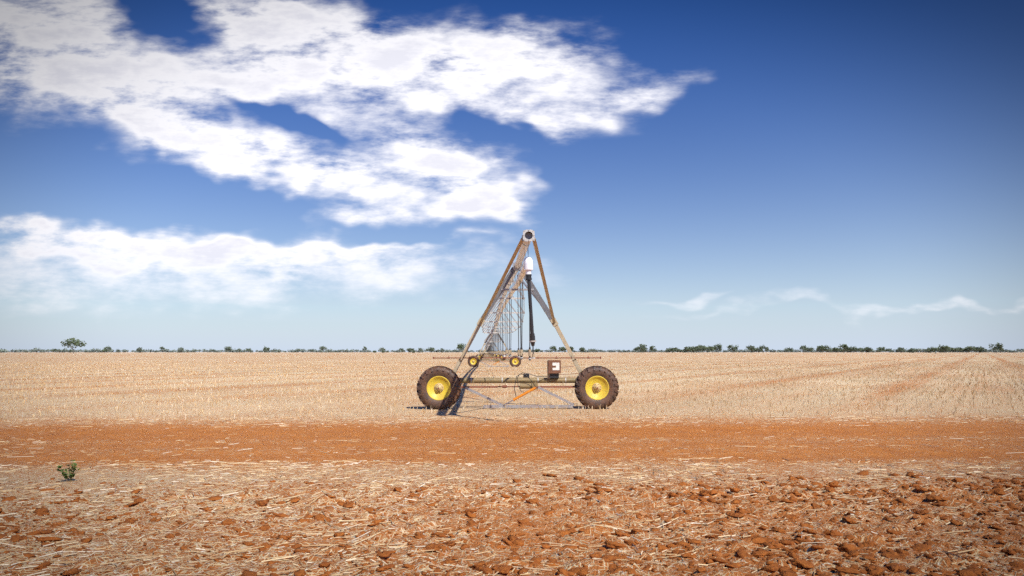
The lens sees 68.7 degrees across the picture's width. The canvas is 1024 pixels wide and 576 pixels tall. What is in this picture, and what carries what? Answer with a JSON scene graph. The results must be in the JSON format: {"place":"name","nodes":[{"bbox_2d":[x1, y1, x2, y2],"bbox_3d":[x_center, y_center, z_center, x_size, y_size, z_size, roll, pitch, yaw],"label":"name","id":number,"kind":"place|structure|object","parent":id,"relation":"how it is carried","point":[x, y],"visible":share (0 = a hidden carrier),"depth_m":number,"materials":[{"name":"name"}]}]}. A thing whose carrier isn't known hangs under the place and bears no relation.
{"place":"outdoors","nodes":[
{"label":"outdoors","id":0,"kind":"place"},
{"bbox_2d":[476,339,505,360],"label":"irrigation drive tower","id":1,"kind":"structure","parent":0,"point":[496,355],"depth_m":130.50,"materials":[{"name":"metal"}]},
{"bbox_2d":[468,328,520,366],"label":"irrigation drive tower","id":2,"kind":"structure","parent":0,"point":[474,362],"depth_m":75.19,"materials":[{"name":"metal"}]},
{"bbox_2d":[0,352,1023,575],"bbox_3d":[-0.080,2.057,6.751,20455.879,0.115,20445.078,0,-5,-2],"label":"ground","id":3,"kind":"structure","parent":0,"point":[410,444],"depth_m":11.04,"materials":[{"name":"soil"}]},
{"bbox_2d":[31,348,42,352],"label":"tree","id":4,"kind":"object","parent":3,"relation":"on","point":[36,350],"visible":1,"depth_m":1956.33,"materials":[{"name":"green plant"}]},
{"bbox_2d":[57,460,80,480],"bbox_3d":[-5.194,2.130,8.767,0.241,0.265,0.248,4,-6,-36],"label":"weed plant","id":5,"kind":"object","parent":3,"relation":"on","point":[70,475],"visible":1,"depth_m":8.74,"materials":[{"name":"green plant"}]},
{"bbox_2d":[60,338,85,353],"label":"tree","id":6,"kind":"object","parent":3,"relation":"on","point":[74,342],"visible":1,"depth_m":687.03,"materials":[{"name":"green plant"}]},
{"bbox_2d":[457,343,465,352],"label":"tree","id":7,"kind":"object","parent":3,"relation":"on","point":[460,346],"visible":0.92,"depth_m":813.61,"materials":[{"name":"green plant"}]},
{"bbox_2d":[484,331,499,353],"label":"irrigator span","id":8,"kind":"object","parent":3,"relation":"on","point":[491,337],"visible":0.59,"depth_m":94.64,"materials":[{"name":"grey metal"}]},
{"bbox_2d":[0,467,1023,575],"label":"soil clods","id":9,"kind":"object","parent":3,"relation":"on","point":[972,569],"visible":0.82,"depth_m":6.16,"materials":[{"name":"brown soil"}]},
{"bbox_2d":[0,415,1023,575],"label":"loose straw","id":10,"kind":"object","parent":3,"relation":"on","point":[640,475],"visible":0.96,"depth_m":7.91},
{"bbox_2d":[0,360,1023,472],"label":"stubble stalks","id":11,"kind":"object","parent":3,"relation":"on","point":[538,373],"visible":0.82,"depth_m":36.33,"materials":[{"name":"plant"}]},
{"bbox_2d":[417,230,618,409],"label":"irrigation drive tower","id":12,"kind":"structure","parent":3,"relation":"on","point":[440,387],"depth_m":19.91,"materials":[{"name":"beige metal"}]},
{"bbox_2d":[482,271,524,356],"bbox_3d":[-0.812,2.753,48.091,2.200,3.153,55.505,0,-5,-2],"label":"irrigation pipe truss","id":13,"kind":"object","parent":12,"relation":"attached to","point":[499,312],"visible":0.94,"depth_m":36.43,"materials":[{"name":"beige metal"}]},
{"bbox_2d":[638,344,647,350],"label":"tree","id":14,"kind":"object","parent":3,"relation":"on","point":[642,347],"visible":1,"depth_m":882.32,"materials":[{"name":"green plant"}]},
{"bbox_2d":[649,345,656,350],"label":"tree","id":15,"kind":"object","parent":3,"relation":"on","point":[652,348],"visible":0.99,"depth_m":879.77,"materials":[{"name":"green plant"}]},
{"bbox_2d":[684,346,691,351],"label":"tree","id":16,"kind":"object","parent":3,"relation":"on","point":[686,348],"visible":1,"depth_m":904.93,"materials":[{"name":"green plant"}]},
{"bbox_2d":[692,346,700,351],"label":"tree","id":17,"kind":"object","parent":3,"relation":"on","point":[696,349],"visible":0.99,"depth_m":955.06,"materials":[{"name":"green plant"}]},
{"bbox_2d":[701,345,713,352],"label":"tree","id":18,"kind":"object","parent":3,"relation":"on","point":[708,348],"visible":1,"depth_m":887.22,"materials":[{"name":"green plant"}]},
{"bbox_2d":[714,344,721,352],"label":"tree","id":19,"kind":"object","parent":3,"relation":"on","point":[719,347],"visible":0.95,"depth_m":904.07,"materials":[{"name":"green plant"}]},
{"bbox_2d":[727,345,738,351],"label":"tree","id":20,"kind":"object","parent":3,"relation":"on","point":[735,347],"visible":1,"depth_m":884.09,"materials":[{"name":"green plant"}]},
{"bbox_2d":[746,345,754,350],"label":"tree","id":21,"kind":"object","parent":3,"relation":"on","point":[750,347],"visible":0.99,"depth_m":936.31,"materials":[{"name":"green plant"}]},
{"bbox_2d":[784,347,793,351],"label":"tree","id":22,"kind":"object","parent":3,"relation":"on","point":[787,349],"visible":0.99,"depth_m":1169.82,"materials":[{"name":"green plant"}]},
{"bbox_2d":[817,345,827,351],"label":"tree","id":23,"kind":"object","parent":3,"relation":"on","point":[822,348],"visible":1,"depth_m":827.62,"materials":[{"name":"green plant"}]},
{"bbox_2d":[838,344,847,350],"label":"tree","id":24,"kind":"object","parent":3,"relation":"on","point":[845,346],"visible":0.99,"depth_m":819.04,"materials":[{"name":"green plant"}]},
{"bbox_2d":[848,346,857,352],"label":"tree","id":25,"kind":"object","parent":3,"relation":"on","point":[852,349],"visible":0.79,"depth_m":1004.22,"materials":[{"name":"green plant"}]},
{"bbox_2d":[862,346,872,352],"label":"tree","id":26,"kind":"object","parent":3,"relation":"on","point":[867,348],"visible":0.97,"depth_m":1085.21,"materials":[{"name":"green plant"}]},
{"bbox_2d":[876,347,884,351],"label":"tree","id":27,"kind":"object","parent":3,"relation":"on","point":[879,349],"visible":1,"depth_m":848.20,"materials":[{"name":"green plant"}]},
{"bbox_2d":[896,347,905,351],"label":"tree","id":28,"kind":"object","parent":3,"relation":"on","point":[899,349],"visible":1,"depth_m":942.04,"materials":[{"name":"green plant"}]},
{"bbox_2d":[907,348,917,352],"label":"tree","id":29,"kind":"object","parent":3,"relation":"on","point":[911,350],"visible":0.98,"depth_m":1069.51,"materials":[{"name":"green plant"}]},
{"bbox_2d":[926,347,937,352],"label":"tree","id":30,"kind":"object","parent":3,"relation":"on","point":[931,349],"visible":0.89,"depth_m":877.89,"materials":[{"name":"green plant"}]},
{"bbox_2d":[933,345,950,352],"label":"tree","id":31,"kind":"object","parent":3,"relation":"on","point":[943,348],"visible":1,"depth_m":800.00,"materials":[{"name":"green plant"}]},
{"bbox_2d":[963,346,975,352],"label":"tree","id":32,"kind":"object","parent":3,"relation":"on","point":[969,348],"visible":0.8,"depth_m":819.81,"materials":[{"name":"green plant"}]},
{"bbox_2d":[972,346,986,352],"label":"tree","id":33,"kind":"object","parent":3,"relation":"on","point":[980,349],"visible":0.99,"depth_m":764.79,"materials":[{"name":"green plant"}]},
{"bbox_2d":[988,342,1002,353],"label":"tree","id":34,"kind":"object","parent":3,"relation":"on","point":[998,346],"visible":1,"depth_m":752.85,"materials":[{"name":"green plant"}]},
{"bbox_2d":[0,0,1023,351],"label":"sky","id":35,"kind":"structure","parent":0,"point":[284,175],"materials":[{"name":"blue"}]}
]}

